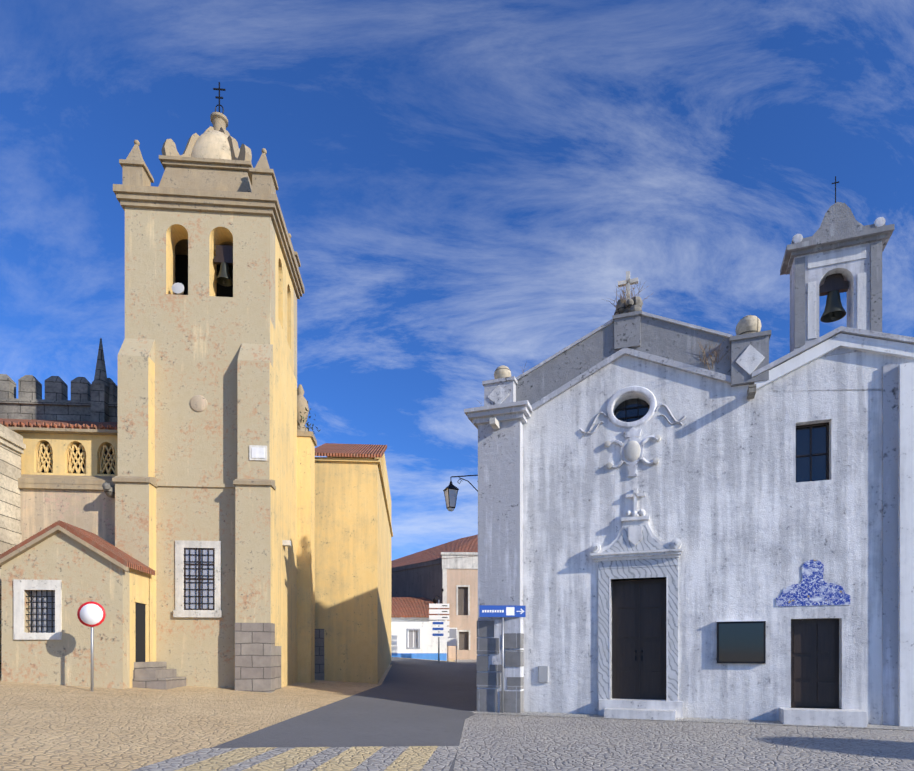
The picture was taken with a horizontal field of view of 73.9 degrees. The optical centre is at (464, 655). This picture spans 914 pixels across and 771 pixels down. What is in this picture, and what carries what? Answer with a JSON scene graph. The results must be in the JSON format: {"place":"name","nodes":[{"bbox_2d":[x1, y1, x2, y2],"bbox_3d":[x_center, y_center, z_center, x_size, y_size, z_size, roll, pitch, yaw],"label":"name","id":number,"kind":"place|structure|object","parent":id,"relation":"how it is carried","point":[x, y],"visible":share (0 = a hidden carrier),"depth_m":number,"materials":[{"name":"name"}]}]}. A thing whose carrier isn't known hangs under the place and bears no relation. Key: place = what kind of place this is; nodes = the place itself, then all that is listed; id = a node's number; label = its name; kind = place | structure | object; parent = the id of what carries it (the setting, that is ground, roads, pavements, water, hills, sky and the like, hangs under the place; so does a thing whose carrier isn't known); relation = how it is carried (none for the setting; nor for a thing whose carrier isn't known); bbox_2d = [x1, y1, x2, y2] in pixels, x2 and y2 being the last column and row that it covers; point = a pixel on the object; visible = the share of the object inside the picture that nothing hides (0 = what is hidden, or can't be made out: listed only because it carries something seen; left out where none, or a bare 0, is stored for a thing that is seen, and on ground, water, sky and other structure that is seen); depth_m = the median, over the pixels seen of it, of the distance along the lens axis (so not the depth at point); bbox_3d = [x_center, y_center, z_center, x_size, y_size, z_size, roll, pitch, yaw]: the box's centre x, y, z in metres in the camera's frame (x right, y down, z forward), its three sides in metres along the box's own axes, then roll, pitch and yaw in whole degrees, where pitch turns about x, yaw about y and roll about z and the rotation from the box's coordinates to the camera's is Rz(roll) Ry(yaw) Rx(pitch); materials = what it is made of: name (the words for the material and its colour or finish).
{"place":"outdoors","nodes":[
{"label":"outdoors","id":0,"kind":"place"},
{"bbox_2d":[212,664,476,770],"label":"road","id":1,"kind":"structure","parent":0,"point":[406,705],"depth_m":12.62,"materials":[{"name":"grey asphalt"}]},
{"bbox_2d":[131,746,458,770],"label":"crossing paving","id":2,"kind":"structure","parent":1,"relation":"on","point":[409,758],"depth_m":7.79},
{"bbox_2d":[389,657,476,668],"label":"cross street road","id":3,"kind":"structure","parent":0,"point":[429,663],"depth_m":36.81,"materials":[{"name":"grey asphalt"}]},
{"bbox_2d":[429,600,448,661],"bbox_3d":[-1.590,-1.558,38.813,1.300,4.050,0.120,0,0,-1],"label":"direction signpost","id":4,"kind":"object","parent":3,"relation":"on","point":[438,611],"visible":1,"depth_m":38.76,"materials":[{"name":"grey metal"}]},
{"bbox_2d":[447,627,456,662],"bbox_3d":[-0.778,-0.683,39.135,0.680,2.300,0.085,0,0,-1],"label":"information sign","id":5,"kind":"object","parent":3,"relation":"on","point":[452,638],"visible":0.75,"depth_m":39.10,"materials":[{"name":"grey metal"}]},
{"bbox_2d":[0,657,913,770],"bbox_3d":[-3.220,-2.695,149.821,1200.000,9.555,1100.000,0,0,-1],"label":"ground","id":6,"kind":"structure","parent":0,"point":[46,727],"depth_m":9.90,"materials":[{"name":"beige stone"}]},
{"bbox_2d":[77,600,105,690],"bbox_3d":[-8.370,-0.197,13.652,0.570,2.092,0.080,0,0,-13],"label":"no vehicles sign","id":7,"kind":"object","parent":6,"relation":"on","point":[92,614],"visible":1,"depth_m":13.63,"materials":[{"name":"grey metal"}]},
{"bbox_2d":[0,82,316,692],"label":"parish church","id":8,"kind":"structure","parent":6,"relation":"on","point":[157,503],"depth_m":16.51,"materials":[{"name":"paint"}]},
{"bbox_2d":[275,231,293,545],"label":"belfry wall","id":9,"kind":"structure","parent":8,"relation":"attached to","point":[284,308],"depth_m":18.41,"materials":[{"name":"paint"}]},
{"bbox_2d":[297,401,319,433],"bbox_3d":[-5.855,-8.273,21.075,1.677,1.295,1.326,0,0,19],"label":"plant","id":10,"kind":"object","parent":8,"relation":"on","point":[308,425],"visible":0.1,"depth_m":20.91,"materials":[{"name":"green plant"}]},
{"bbox_2d":[315,443,392,683],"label":"building","id":11,"kind":"structure","parent":6,"relation":"on","point":[353,531],"depth_m":22.30,"materials":[{"name":"paint"}]},
{"bbox_2d":[391,534,477,660],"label":"buildings","id":12,"kind":"structure","parent":6,"relation":"on","point":[445,573],"depth_m":43.87,"materials":[{"name":"white paint"}]},
{"bbox_2d":[479,605,525,712],"bbox_3d":[0.922,0.107,14.658,1.120,2.661,0.076,0,0,-3],"label":"street sign","id":13,"kind":"object","parent":6,"relation":"on","point":[502,611],"visible":0.96,"depth_m":14.63,"materials":[{"name":"blue metal"}]},
{"bbox_2d":[464,176,913,726],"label":"white church","id":14,"kind":"structure","parent":6,"relation":"on","point":[679,519],"depth_m":13.50,"materials":[{"name":"paint"}]},
{"bbox_2d":[443,475,477,510],"bbox_3d":[0.008,-4.273,15.804,1.190,0.940,0.440,0,0,19],"label":"street lamp","id":15,"kind":"object","parent":14,"relation":"attached to","point":[450,490],"visible":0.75,"depth_m":15.84,"materials":[{"name":"black metal"}]},
{"bbox_2d":[472,710,913,729],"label":"curb","id":16,"kind":"structure","parent":6,"relation":"on","point":[870,726],"depth_m":13.16,"materials":[{"name":"grey stone"}]},
{"bbox_2d":[0,0,913,560],"label":"sky","id":17,"kind":"structure","parent":0,"point":[464,186],"materials":[{"name":"blue"}]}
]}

